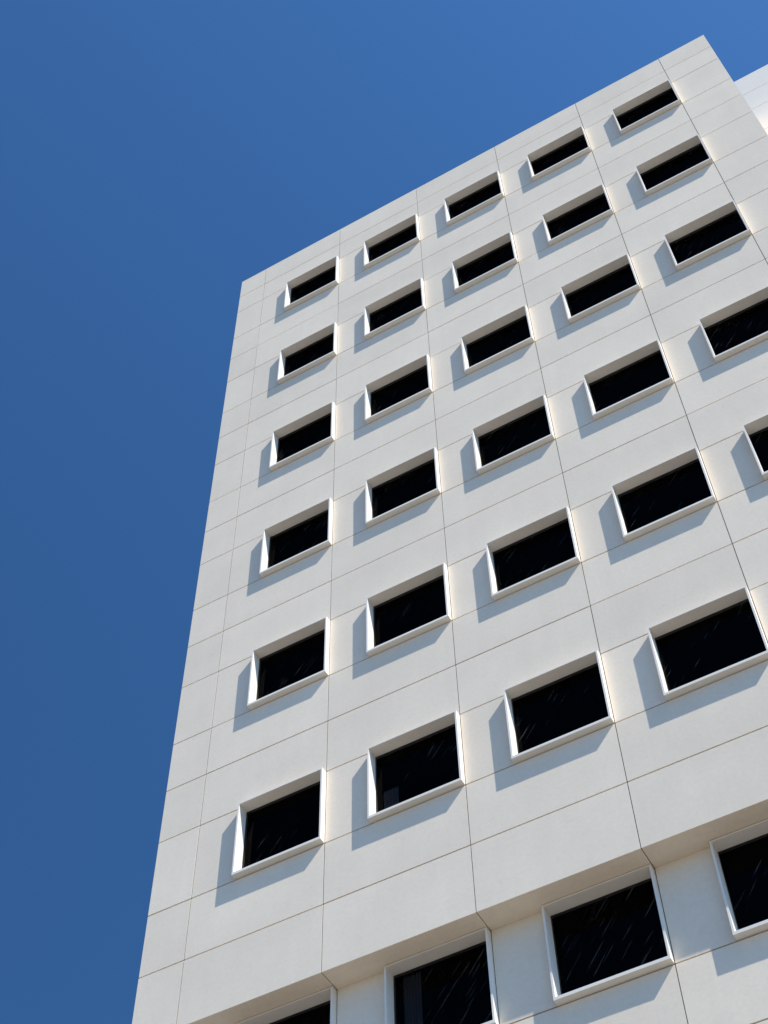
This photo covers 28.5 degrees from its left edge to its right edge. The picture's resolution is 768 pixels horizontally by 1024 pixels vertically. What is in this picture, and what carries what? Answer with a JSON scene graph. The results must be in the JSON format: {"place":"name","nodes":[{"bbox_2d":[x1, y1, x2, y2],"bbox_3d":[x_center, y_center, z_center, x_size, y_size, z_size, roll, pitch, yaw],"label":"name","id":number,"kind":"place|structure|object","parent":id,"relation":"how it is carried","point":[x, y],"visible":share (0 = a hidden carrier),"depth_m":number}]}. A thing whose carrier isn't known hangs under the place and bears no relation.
{"place":"outdoors","nodes":[
{"label":"outdoors","id":0,"kind":"place"},
{"bbox_2d":[0,0,767,1023],"label":"sky","id":1,"kind":"structure","parent":0,"point":[158,157]},
{"bbox_2d":[734,64,767,133],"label":"white building wing","id":2,"kind":"structure","parent":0,"point":[752,87],"depth_m":37.72},
{"label":"ground","id":3,"kind":"structure","parent":0,"visible":0},
{"bbox_3d":[6.116,7.587,25.608,12.748,37.132,15.939,-25,-59,15],"label":"side and rear walls","id":4,"kind":"object","parent":3,"relation":"on","visible":0},
{"bbox_2d":[132,35,767,1023],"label":"facade panels","id":5,"kind":"object","parent":4,"relation":"attached to","point":[564,813],"visible":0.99,"depth_m":23.11},
{"bbox_2d":[176,61,767,1023],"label":"panel joints","id":6,"kind":"object","parent":5,"relation":"attached to","point":[578,549],"visible":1,"depth_m":23.19},
{"bbox_2d":[231,80,767,1023],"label":"window surrounds","id":7,"kind":"object","parent":5,"relation":"attached to","point":[511,692],"visible":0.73,"depth_m":24.17},
{"bbox_2d":[242,88,767,1023],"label":"window glass","id":8,"kind":"object","parent":7,"relation":"in","point":[608,936],"visible":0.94,"depth_m":22.41},
{"bbox_2d":[199,803,767,1023],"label":"overhang soffit","id":9,"kind":"structure","parent":4,"relation":"attached to","point":[654,857],"depth_m":18.32}
]}

